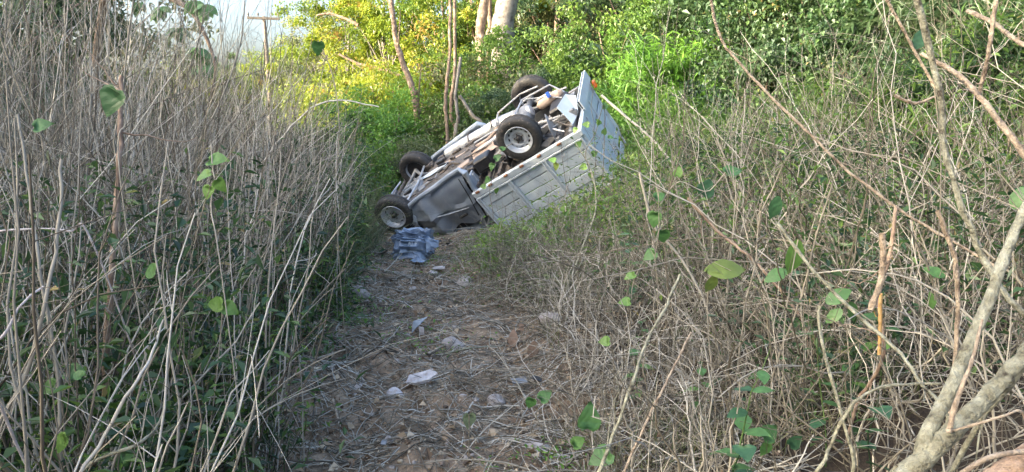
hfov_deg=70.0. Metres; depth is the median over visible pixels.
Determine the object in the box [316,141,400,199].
leafy bush
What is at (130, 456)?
leafy plant
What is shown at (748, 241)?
dead shoot
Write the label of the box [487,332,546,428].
dead weed
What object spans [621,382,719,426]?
dead weed
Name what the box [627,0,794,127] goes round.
vine bush
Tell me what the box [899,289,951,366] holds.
dead weed
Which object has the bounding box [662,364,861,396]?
dead weed
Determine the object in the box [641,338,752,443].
dead weed
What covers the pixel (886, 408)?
leafy plant
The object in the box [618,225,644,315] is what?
leafy plant
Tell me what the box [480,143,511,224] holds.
hanging sprig
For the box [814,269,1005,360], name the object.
dead weed
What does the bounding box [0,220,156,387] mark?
dead stalk
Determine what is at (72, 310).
dead stalk
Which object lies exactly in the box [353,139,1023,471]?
fine bank tangle
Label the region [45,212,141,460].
dead stalk
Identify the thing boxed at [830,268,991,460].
dead weed
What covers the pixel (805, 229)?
dead shoot
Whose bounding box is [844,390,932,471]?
dead weed
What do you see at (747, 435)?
dead weed
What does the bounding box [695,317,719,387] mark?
dead weed
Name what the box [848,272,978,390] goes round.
dead weed
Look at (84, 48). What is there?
bare sapling
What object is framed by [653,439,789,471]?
dead weed
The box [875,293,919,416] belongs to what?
dead weed
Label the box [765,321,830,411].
dead weed
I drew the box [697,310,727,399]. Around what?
dead weed
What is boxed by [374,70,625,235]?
flatbed truck
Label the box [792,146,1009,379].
dead shoot
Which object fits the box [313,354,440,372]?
fallen stick
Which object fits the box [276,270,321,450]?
dead stalk
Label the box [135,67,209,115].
broadleaf tree
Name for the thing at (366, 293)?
stone
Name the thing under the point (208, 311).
dead stalk
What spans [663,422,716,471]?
dead weed
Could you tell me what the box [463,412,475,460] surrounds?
broad leaf plant
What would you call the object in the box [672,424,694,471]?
dead weed
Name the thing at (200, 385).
dead stalk
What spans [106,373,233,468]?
dead stalk
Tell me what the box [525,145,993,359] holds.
dead weed
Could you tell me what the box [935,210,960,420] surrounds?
bare branch
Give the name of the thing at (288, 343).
dry branch
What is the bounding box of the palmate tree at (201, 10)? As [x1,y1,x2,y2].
[92,0,217,144]
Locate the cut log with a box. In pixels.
[959,443,1023,471]
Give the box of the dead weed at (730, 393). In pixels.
[727,316,763,470]
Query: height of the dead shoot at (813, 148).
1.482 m
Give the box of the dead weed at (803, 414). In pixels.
[790,384,831,461]
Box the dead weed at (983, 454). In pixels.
[974,338,986,471]
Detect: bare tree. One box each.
[387,0,461,138]
[441,57,461,142]
[443,0,451,143]
[449,0,456,126]
[474,0,488,90]
[486,0,492,83]
[489,0,518,87]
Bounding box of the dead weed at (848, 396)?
[616,247,871,417]
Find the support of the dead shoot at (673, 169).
on the ground at (405, 465)
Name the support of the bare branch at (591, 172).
on the ground at (405, 465)
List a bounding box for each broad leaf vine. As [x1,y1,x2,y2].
[618,210,669,398]
[653,165,741,350]
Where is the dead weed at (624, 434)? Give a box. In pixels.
[600,402,660,468]
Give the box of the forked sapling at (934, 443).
[893,201,1023,471]
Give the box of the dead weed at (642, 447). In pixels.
[635,415,647,467]
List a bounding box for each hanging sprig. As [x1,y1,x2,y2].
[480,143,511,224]
[532,195,578,237]
[548,102,613,186]
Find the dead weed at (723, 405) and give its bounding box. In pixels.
[701,348,767,463]
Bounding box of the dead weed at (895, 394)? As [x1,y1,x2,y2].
[886,325,912,447]
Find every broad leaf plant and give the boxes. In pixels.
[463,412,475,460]
[525,390,551,443]
[570,396,614,471]
[704,259,745,440]
[760,425,801,471]
[764,195,803,424]
[825,288,857,441]
[881,30,1023,419]
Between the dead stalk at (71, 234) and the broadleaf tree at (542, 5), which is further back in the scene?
the broadleaf tree at (542, 5)
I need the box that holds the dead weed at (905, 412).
[874,355,931,466]
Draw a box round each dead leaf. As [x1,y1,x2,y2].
[508,329,517,346]
[527,341,538,357]
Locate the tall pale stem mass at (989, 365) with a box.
[542,0,1023,408]
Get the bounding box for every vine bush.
[514,0,680,112]
[551,0,804,103]
[566,30,726,205]
[569,0,730,104]
[597,125,734,198]
[608,21,752,156]
[613,0,828,77]
[625,119,702,195]
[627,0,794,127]
[651,125,784,224]
[652,0,845,101]
[668,0,832,123]
[673,99,785,197]
[710,129,824,217]
[712,0,867,121]
[733,0,872,48]
[736,114,806,147]
[745,132,906,235]
[754,0,918,136]
[759,65,878,166]
[761,84,843,145]
[802,56,986,227]
[806,0,942,119]
[815,0,1020,81]
[816,1,1023,230]
[836,39,946,119]
[871,0,1023,171]
[901,0,1023,47]
[942,0,1023,78]
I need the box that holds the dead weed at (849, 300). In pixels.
[720,189,896,380]
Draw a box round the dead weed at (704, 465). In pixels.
[689,402,706,471]
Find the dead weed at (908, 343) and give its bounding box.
[677,265,921,355]
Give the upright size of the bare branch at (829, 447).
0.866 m
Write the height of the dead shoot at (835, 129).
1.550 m
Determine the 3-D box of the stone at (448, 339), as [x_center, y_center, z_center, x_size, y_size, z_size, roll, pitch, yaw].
[-0.475,0.884,5.795,0.187,0.174,0.141,3,9,22]
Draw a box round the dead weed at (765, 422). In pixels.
[675,332,782,448]
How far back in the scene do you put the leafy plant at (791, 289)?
4.05 m
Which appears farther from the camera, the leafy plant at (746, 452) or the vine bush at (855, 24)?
the vine bush at (855, 24)
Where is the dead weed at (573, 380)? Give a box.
[489,377,663,418]
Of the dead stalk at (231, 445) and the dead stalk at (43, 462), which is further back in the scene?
the dead stalk at (231, 445)
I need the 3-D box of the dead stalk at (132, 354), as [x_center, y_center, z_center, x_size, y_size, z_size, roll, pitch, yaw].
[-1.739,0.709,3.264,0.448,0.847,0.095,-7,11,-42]
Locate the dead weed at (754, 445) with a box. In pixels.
[742,425,760,459]
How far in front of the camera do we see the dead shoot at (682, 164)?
6.52 m
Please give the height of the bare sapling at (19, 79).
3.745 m
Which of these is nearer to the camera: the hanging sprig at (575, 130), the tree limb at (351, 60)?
the hanging sprig at (575, 130)
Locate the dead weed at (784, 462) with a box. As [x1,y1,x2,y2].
[754,449,819,471]
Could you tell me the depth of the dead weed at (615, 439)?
3.62 m
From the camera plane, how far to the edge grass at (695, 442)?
3.52 m
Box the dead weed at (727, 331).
[673,282,760,385]
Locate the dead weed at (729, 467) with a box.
[692,381,745,471]
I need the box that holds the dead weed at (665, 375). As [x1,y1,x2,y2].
[633,344,698,410]
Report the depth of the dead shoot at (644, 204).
4.99 m
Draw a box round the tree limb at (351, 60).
[337,54,405,79]
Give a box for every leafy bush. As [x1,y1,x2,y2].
[266,69,395,133]
[272,49,440,133]
[279,112,364,156]
[298,99,400,150]
[308,79,435,164]
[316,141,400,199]
[336,53,461,116]
[355,140,432,196]
[359,109,442,154]
[372,66,469,135]
[375,129,450,185]
[393,127,463,159]
[399,96,470,142]
[407,54,531,153]
[410,47,579,146]
[433,19,573,131]
[436,117,480,145]
[464,85,515,123]
[489,65,575,201]
[500,50,589,81]
[527,65,605,196]
[531,28,650,148]
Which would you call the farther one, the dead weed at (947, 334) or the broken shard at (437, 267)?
the broken shard at (437, 267)
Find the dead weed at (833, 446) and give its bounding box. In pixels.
[688,289,864,471]
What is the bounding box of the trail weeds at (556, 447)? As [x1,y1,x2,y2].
[318,233,593,471]
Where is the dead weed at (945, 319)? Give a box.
[905,220,973,398]
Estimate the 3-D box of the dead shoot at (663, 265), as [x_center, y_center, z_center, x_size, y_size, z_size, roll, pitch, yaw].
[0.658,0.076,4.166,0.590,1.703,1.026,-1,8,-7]
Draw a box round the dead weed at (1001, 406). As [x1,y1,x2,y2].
[920,298,1019,431]
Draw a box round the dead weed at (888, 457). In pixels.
[876,452,897,466]
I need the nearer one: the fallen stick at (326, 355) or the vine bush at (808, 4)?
the fallen stick at (326, 355)
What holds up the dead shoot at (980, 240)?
on the ground at (405, 465)
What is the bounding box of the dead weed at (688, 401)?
[647,381,716,448]
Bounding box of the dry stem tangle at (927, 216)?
[439,0,1023,471]
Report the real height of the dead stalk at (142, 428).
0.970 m
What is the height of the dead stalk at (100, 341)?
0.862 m
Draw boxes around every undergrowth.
[0,138,406,471]
[133,101,421,253]
[547,22,1023,448]
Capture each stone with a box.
[344,285,369,300]
[348,383,361,389]
[384,435,392,445]
[385,387,402,398]
[441,336,464,350]
[456,276,472,287]
[487,394,505,405]
[521,439,549,451]
[537,312,561,325]
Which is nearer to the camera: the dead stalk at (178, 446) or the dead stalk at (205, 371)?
the dead stalk at (178, 446)
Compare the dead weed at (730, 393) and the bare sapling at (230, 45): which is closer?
the dead weed at (730, 393)
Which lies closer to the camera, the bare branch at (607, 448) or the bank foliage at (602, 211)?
the bare branch at (607, 448)
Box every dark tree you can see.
[0,0,155,124]
[0,0,162,120]
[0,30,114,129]
[1,0,218,92]
[231,124,328,187]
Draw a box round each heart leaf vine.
[28,118,76,463]
[37,262,155,471]
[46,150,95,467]
[56,358,84,471]
[99,84,162,463]
[196,144,247,471]
[204,296,238,461]
[311,40,348,382]
[598,336,614,442]
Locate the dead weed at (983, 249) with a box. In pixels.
[815,136,1023,286]
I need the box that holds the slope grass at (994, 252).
[767,82,1023,283]
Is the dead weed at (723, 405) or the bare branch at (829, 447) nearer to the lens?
the bare branch at (829, 447)
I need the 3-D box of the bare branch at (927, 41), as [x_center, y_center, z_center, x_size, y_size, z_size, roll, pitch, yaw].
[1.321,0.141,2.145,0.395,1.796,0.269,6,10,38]
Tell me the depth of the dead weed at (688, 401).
3.39 m
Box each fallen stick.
[296,301,511,365]
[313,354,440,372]
[331,398,340,427]
[385,253,402,271]
[426,345,445,355]
[435,422,455,467]
[442,344,504,355]
[447,355,540,402]
[486,274,608,297]
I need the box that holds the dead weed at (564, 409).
[557,385,599,444]
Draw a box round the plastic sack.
[390,227,438,262]
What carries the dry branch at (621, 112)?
on the ground at (405, 465)
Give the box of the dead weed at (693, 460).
[659,379,695,470]
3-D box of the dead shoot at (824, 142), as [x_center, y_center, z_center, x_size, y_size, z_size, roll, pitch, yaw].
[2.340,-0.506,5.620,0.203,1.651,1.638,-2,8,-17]
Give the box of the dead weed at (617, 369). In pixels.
[608,326,621,406]
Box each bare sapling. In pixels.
[0,0,76,336]
[1,0,69,250]
[1,0,140,222]
[4,17,17,252]
[8,3,145,164]
[20,2,195,239]
[31,1,84,258]
[37,27,148,183]
[47,0,104,265]
[65,1,126,176]
[69,2,268,234]
[71,0,214,323]
[82,0,241,148]
[83,2,128,344]
[109,0,229,317]
[109,0,263,247]
[122,1,214,178]
[162,0,308,233]
[165,18,260,159]
[173,0,240,202]
[174,0,299,224]
[179,3,276,154]
[209,0,265,193]
[211,0,284,163]
[215,1,268,180]
[251,2,350,186]
[276,0,345,199]
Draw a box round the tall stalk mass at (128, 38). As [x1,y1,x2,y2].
[0,0,376,431]
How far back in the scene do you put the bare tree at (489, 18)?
19.71 m
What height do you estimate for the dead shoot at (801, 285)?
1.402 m
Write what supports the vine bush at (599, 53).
on the ground at (405, 465)
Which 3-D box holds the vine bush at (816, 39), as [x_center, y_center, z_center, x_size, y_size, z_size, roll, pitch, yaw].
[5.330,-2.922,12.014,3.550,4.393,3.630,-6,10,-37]
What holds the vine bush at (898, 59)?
on the ground at (405, 465)
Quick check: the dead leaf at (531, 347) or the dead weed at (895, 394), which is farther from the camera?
the dead leaf at (531, 347)
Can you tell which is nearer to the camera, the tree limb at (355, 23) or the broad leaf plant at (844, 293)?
the broad leaf plant at (844, 293)
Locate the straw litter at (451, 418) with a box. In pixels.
[165,228,818,471]
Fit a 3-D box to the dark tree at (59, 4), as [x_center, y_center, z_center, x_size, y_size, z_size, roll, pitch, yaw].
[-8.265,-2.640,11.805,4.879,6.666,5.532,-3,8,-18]
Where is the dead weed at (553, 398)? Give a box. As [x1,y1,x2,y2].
[528,356,571,431]
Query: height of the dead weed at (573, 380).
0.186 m
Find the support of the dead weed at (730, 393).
on the ground at (405, 465)
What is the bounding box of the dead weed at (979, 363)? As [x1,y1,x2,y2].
[754,268,1019,396]
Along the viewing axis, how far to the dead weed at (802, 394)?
3.20 m
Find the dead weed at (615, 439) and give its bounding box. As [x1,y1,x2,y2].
[554,407,647,467]
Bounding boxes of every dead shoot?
[457,209,656,351]
[516,171,749,384]
[530,183,577,312]
[568,106,701,410]
[578,52,707,347]
[587,87,741,277]
[588,100,890,364]
[588,159,648,289]
[591,125,741,292]
[593,123,659,290]
[603,0,670,322]
[610,68,701,378]
[614,71,709,313]
[622,63,747,351]
[627,57,843,409]
[634,85,676,227]
[641,116,704,274]
[647,0,700,361]
[656,125,682,361]
[657,97,744,359]
[662,126,694,253]
[663,52,712,301]
[681,62,716,231]
[681,141,858,348]
[686,167,715,255]
[687,0,951,355]
[687,168,706,299]
[688,114,796,396]
[689,112,760,359]
[690,18,814,231]
[701,45,872,322]
[707,104,751,217]
[708,111,809,412]
[711,55,816,321]
[714,209,782,314]
[717,134,763,295]
[717,139,786,236]
[721,68,755,283]
[721,191,807,406]
[722,147,813,258]
[728,84,754,268]
[732,90,864,350]
[734,14,889,258]
[734,88,764,284]
[735,31,898,276]
[735,90,895,400]
[738,170,964,332]
[740,140,797,471]
[742,37,899,262]
[742,142,887,334]
[743,206,859,334]
[745,130,804,298]
[752,75,854,272]
[755,69,868,259]
[756,79,850,363]
[759,87,801,226]
[763,218,840,436]
[771,97,839,231]
[775,127,827,418]
[776,69,893,240]
[777,158,979,344]
[790,0,972,250]
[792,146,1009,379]
[798,6,838,250]
[800,99,870,245]
[800,123,874,248]
[801,89,1013,419]
[801,91,848,218]
[804,76,875,233]
[806,74,880,372]
[807,104,910,312]
[814,138,976,260]
[827,26,897,231]
[835,56,1019,286]
[837,3,909,290]
[842,108,899,212]
[852,123,984,198]
[855,106,1000,266]
[856,79,933,199]
[863,1,885,287]
[865,0,963,385]
[866,20,1022,269]
[881,90,924,179]
[881,152,1022,281]
[884,82,929,244]
[885,152,1008,288]
[886,125,907,282]
[896,103,1021,289]
[909,168,978,322]
[916,113,1022,274]
[917,105,986,328]
[924,2,988,273]
[927,69,1023,351]
[929,76,983,275]
[930,98,1010,293]
[931,95,1002,240]
[945,167,1015,304]
[953,78,1023,285]
[962,94,1023,298]
[970,81,1021,213]
[990,79,1023,335]
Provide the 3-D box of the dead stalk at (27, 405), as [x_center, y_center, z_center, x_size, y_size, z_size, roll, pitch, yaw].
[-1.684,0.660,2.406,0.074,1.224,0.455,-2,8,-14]
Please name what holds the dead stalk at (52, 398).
on the ground at (405, 465)
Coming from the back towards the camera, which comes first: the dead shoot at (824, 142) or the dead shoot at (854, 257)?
the dead shoot at (824, 142)
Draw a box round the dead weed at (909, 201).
[813,67,950,367]
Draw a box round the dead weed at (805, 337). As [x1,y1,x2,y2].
[796,304,806,381]
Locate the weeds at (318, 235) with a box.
[43,173,392,321]
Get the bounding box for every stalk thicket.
[0,0,428,471]
[60,31,380,244]
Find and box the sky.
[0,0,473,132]
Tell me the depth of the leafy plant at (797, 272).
4.02 m
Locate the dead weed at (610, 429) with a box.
[607,398,613,471]
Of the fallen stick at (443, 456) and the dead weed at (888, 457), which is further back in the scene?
the fallen stick at (443, 456)
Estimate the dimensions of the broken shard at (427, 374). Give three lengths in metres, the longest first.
0.212 x 0.118 x 0.047 m
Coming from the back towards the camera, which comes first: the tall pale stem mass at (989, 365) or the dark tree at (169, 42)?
the dark tree at (169, 42)
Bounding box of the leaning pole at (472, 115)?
[458,95,483,122]
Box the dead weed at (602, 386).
[600,346,615,440]
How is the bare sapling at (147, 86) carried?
on the ground at (405, 465)
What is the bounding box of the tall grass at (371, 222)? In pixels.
[141,165,466,300]
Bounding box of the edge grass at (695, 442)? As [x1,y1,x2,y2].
[446,202,1005,471]
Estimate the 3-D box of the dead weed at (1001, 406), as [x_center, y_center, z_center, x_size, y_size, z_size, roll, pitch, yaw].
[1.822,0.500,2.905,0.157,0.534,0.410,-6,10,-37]
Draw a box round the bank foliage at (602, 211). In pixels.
[452,160,795,277]
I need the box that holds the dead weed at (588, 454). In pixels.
[584,403,593,470]
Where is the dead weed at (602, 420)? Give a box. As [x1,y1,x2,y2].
[602,391,616,443]
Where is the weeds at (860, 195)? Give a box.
[497,36,1023,340]
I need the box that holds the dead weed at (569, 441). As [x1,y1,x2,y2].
[564,413,582,469]
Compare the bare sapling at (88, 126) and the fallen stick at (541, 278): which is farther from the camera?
the fallen stick at (541, 278)
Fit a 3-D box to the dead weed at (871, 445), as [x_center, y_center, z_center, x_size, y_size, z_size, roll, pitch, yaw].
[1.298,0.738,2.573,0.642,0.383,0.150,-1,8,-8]
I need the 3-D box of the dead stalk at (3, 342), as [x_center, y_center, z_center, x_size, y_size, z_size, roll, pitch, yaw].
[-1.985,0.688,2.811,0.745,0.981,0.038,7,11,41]
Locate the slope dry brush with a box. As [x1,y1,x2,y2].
[630,41,1021,233]
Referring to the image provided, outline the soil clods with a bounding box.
[173,228,800,471]
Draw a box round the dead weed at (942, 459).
[846,324,945,471]
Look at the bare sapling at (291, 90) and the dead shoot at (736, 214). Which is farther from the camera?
the bare sapling at (291, 90)
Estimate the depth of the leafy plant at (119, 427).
3.06 m
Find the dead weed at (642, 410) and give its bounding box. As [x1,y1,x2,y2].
[633,390,661,428]
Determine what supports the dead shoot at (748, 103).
on the ground at (405, 465)
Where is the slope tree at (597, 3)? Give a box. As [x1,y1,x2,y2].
[485,0,687,79]
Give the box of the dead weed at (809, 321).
[786,274,824,360]
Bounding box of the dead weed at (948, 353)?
[886,292,1023,380]
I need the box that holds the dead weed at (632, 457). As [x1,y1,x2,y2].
[620,390,648,471]
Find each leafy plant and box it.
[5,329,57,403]
[105,400,128,470]
[116,407,159,471]
[150,432,192,464]
[219,390,252,457]
[281,230,305,306]
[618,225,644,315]
[622,343,653,412]
[627,320,655,375]
[684,368,710,418]
[710,349,774,471]
[722,282,742,355]
[723,434,756,471]
[770,267,799,361]
[792,264,831,362]
[796,322,843,466]
[800,207,834,277]
[809,263,835,326]
[838,364,865,426]
[839,289,875,401]
[839,320,870,403]
[854,394,891,471]
[861,312,901,401]
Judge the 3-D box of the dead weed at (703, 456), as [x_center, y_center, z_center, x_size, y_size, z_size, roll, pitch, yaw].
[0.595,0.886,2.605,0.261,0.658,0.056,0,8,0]
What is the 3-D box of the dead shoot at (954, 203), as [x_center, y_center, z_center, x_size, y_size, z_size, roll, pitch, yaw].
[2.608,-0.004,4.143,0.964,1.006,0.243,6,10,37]
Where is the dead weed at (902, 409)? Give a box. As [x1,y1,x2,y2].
[806,288,927,471]
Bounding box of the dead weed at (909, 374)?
[892,259,988,410]
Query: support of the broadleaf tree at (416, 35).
on the ground at (405, 465)
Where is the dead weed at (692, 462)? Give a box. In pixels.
[668,431,742,471]
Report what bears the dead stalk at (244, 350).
on the ground at (405, 465)
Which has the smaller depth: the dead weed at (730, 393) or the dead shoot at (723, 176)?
the dead weed at (730, 393)
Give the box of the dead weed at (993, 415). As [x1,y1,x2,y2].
[947,314,1004,461]
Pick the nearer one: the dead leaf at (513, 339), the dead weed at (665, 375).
the dead weed at (665, 375)
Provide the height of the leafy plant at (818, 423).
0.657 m
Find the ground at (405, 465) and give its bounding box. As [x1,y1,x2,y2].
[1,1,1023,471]
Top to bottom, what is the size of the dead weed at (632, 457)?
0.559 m
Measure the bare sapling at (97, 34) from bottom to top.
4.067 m
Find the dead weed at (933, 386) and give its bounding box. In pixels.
[667,251,991,436]
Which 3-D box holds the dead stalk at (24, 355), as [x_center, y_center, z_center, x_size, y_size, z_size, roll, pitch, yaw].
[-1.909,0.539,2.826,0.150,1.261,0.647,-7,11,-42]
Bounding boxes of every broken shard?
[406,369,437,384]
[412,317,426,332]
[419,326,424,334]
[432,266,444,268]
[511,376,526,383]
[531,375,541,381]
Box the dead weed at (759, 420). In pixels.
[740,353,763,463]
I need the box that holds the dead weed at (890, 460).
[878,438,915,471]
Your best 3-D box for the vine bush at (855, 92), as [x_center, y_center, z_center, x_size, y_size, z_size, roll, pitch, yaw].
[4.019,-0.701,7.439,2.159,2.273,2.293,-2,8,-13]
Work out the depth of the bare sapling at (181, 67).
7.59 m
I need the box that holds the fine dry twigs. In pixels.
[0,181,1023,471]
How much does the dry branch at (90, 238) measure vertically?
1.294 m
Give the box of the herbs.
[0,221,390,471]
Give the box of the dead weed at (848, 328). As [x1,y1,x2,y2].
[641,267,957,471]
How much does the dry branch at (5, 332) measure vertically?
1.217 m
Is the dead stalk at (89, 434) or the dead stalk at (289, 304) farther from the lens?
the dead stalk at (289, 304)
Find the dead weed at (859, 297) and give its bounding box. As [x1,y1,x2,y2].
[834,246,924,375]
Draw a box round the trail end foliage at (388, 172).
[293,155,617,216]
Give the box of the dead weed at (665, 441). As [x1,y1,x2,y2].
[569,357,681,471]
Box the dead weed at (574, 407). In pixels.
[535,362,592,456]
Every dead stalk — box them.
[0,78,166,471]
[0,92,84,459]
[0,150,54,457]
[0,219,41,471]
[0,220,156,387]
[0,242,75,312]
[0,264,109,435]
[0,287,59,311]
[0,301,40,471]
[0,308,101,468]
[0,317,5,363]
[0,355,73,471]
[0,378,76,471]
[1,119,60,452]
[1,174,104,470]
[6,119,179,471]
[9,320,29,469]
[13,210,93,450]
[13,217,81,471]
[17,154,165,471]
[18,0,76,441]
[20,201,63,405]
[23,231,108,468]
[30,227,87,451]
[30,232,126,387]
[30,306,74,471]
[31,199,184,470]
[31,406,99,471]
[35,263,83,453]
[38,175,115,469]
[39,251,152,455]
[40,353,150,468]
[44,282,117,469]
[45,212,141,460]
[48,213,194,471]
[49,169,170,377]
[51,240,161,468]
[54,382,75,466]
[55,404,73,468]
[59,209,96,417]
[60,369,97,461]
[60,386,147,469]
[61,339,83,465]
[63,289,101,379]
[63,312,150,464]
[66,341,158,424]
[67,263,211,465]
[68,284,118,437]
[71,164,142,471]
[74,270,194,469]
[74,300,169,471]
[76,123,144,471]
[86,299,156,453]
[89,163,165,454]
[89,231,125,416]
[91,364,126,463]
[92,420,143,471]
[103,217,203,446]
[104,142,191,471]
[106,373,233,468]
[110,236,276,471]
[112,150,227,423]
[112,279,167,425]
[117,345,134,471]
[123,79,206,452]
[123,257,174,469]
[125,344,167,471]
[129,419,162,471]
[130,183,236,349]
[131,348,186,461]
[132,264,191,388]
[133,206,187,460]
[138,377,171,469]
[139,274,197,468]
[140,254,277,430]
[141,302,259,450]
[144,348,202,471]
[147,280,183,469]
[149,264,249,470]
[149,347,260,462]
[158,401,188,471]
[159,263,242,460]
[162,236,182,462]
[170,161,230,405]
[170,327,238,433]
[173,179,212,393]
[173,311,197,441]
[174,204,253,415]
[175,361,199,471]
[177,324,212,462]
[185,335,252,471]
[187,164,210,398]
[187,356,275,471]
[188,343,207,451]
[191,364,236,471]
[195,142,256,411]
[195,199,246,420]
[200,350,269,471]
[200,402,228,471]
[202,355,241,455]
[204,294,271,470]
[205,37,291,410]
[205,189,336,471]
[207,342,341,467]
[213,405,265,471]
[224,152,281,460]
[226,200,316,466]
[232,216,348,471]
[250,318,329,466]
[250,410,273,469]
[264,153,326,432]
[270,241,354,471]
[271,253,316,469]
[272,152,343,445]
[276,157,332,423]
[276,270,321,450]
[284,245,355,471]
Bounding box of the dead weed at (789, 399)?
[746,279,798,432]
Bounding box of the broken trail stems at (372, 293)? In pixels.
[257,239,584,471]
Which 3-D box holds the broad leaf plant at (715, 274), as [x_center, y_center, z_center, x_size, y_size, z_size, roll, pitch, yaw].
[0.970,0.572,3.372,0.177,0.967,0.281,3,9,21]
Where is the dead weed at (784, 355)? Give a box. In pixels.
[774,311,820,382]
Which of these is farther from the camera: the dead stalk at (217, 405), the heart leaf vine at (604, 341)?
the heart leaf vine at (604, 341)
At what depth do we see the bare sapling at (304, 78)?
9.25 m
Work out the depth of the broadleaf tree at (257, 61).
42.21 m
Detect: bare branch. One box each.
[77,46,197,451]
[83,404,194,471]
[562,143,600,304]
[596,274,680,471]
[622,332,691,471]
[687,197,822,354]
[710,0,993,277]
[776,223,948,471]
[814,382,940,471]
[817,305,865,471]
[832,207,897,457]
[867,233,902,310]
[885,0,944,99]
[894,94,934,104]
[913,0,1023,471]
[920,52,1023,159]
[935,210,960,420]
[966,0,998,92]
[966,9,1023,46]
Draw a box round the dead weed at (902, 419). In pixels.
[851,306,904,471]
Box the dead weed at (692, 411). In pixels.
[661,382,694,435]
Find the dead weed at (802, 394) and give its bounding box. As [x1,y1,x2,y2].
[768,357,834,426]
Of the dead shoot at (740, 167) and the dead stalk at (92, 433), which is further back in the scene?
the dead shoot at (740, 167)
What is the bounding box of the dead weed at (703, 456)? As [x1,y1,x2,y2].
[648,398,718,471]
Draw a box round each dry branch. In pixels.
[0,159,82,471]
[0,223,173,461]
[0,286,43,471]
[3,114,66,471]
[79,270,163,471]
[177,0,245,289]
[211,70,277,292]
[231,52,378,207]
[272,247,345,377]
[601,94,683,218]
[639,172,721,367]
[767,185,843,422]
[873,293,882,354]
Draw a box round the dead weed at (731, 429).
[725,399,739,469]
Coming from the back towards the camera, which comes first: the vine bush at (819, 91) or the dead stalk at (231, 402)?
the vine bush at (819, 91)
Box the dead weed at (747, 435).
[737,390,760,471]
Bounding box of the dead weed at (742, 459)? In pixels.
[685,432,775,471]
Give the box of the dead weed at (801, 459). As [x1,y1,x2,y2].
[792,435,832,471]
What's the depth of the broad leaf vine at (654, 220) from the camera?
3.96 m
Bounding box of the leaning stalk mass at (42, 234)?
[0,0,554,471]
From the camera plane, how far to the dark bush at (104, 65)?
15.63 m
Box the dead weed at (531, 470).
[426,441,557,471]
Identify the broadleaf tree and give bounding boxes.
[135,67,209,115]
[160,58,231,129]
[169,63,260,126]
[217,52,265,137]
[228,48,304,140]
[238,25,338,121]
[247,54,316,119]
[264,23,368,101]
[272,0,407,107]
[280,0,374,112]
[317,0,445,116]
[323,0,467,89]
[365,0,493,96]
[394,0,555,94]
[439,0,624,85]
[492,0,622,77]
[520,0,627,67]
[528,1,636,54]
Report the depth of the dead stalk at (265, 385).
3.47 m
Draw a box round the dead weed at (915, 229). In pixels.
[830,125,932,360]
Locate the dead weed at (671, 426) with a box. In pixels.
[642,400,715,457]
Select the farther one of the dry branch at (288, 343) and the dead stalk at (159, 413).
the dry branch at (288, 343)
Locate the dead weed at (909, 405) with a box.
[805,300,916,412]
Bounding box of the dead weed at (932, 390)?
[872,386,1023,450]
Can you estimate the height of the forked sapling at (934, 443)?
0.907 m
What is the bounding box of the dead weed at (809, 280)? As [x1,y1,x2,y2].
[795,203,827,360]
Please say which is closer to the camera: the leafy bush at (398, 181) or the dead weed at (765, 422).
the dead weed at (765, 422)
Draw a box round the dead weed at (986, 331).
[810,207,1023,403]
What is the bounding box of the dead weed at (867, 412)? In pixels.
[856,346,877,464]
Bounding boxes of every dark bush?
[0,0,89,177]
[0,79,199,204]
[0,94,159,209]
[31,30,183,116]
[45,82,254,184]
[58,88,169,154]
[101,63,281,129]
[190,108,260,170]
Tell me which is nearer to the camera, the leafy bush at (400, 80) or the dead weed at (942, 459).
the dead weed at (942, 459)
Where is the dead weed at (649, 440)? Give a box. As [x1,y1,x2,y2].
[520,381,657,471]
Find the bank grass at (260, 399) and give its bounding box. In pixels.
[25,199,389,471]
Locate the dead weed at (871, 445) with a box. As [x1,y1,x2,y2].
[794,397,935,471]
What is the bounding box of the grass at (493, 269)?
[432,181,853,314]
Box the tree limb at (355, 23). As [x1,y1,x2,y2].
[316,10,358,26]
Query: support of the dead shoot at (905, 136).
on the ground at (405, 465)
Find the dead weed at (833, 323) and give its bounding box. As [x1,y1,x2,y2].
[809,234,899,404]
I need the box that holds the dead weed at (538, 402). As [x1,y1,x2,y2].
[513,391,548,420]
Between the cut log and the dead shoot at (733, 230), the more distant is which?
the dead shoot at (733, 230)
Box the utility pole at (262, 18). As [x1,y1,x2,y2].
[247,12,279,136]
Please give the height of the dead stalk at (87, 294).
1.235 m
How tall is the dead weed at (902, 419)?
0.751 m
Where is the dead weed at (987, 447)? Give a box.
[946,355,1023,465]
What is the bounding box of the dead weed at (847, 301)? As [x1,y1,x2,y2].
[823,239,858,371]
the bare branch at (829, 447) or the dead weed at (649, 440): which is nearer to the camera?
the bare branch at (829, 447)
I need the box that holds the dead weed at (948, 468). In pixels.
[946,443,956,471]
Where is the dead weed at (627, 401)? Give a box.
[618,366,631,432]
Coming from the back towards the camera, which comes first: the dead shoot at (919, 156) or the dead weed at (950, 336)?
the dead shoot at (919, 156)
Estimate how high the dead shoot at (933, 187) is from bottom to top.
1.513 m
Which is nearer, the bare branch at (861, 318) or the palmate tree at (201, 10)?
the bare branch at (861, 318)
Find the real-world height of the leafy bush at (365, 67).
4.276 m
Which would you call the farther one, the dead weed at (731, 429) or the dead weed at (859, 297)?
the dead weed at (859, 297)
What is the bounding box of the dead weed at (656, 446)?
[592,416,714,471]
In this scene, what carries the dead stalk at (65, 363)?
on the ground at (405, 465)
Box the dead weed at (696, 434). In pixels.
[686,398,706,471]
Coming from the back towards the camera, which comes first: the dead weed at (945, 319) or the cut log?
the dead weed at (945, 319)

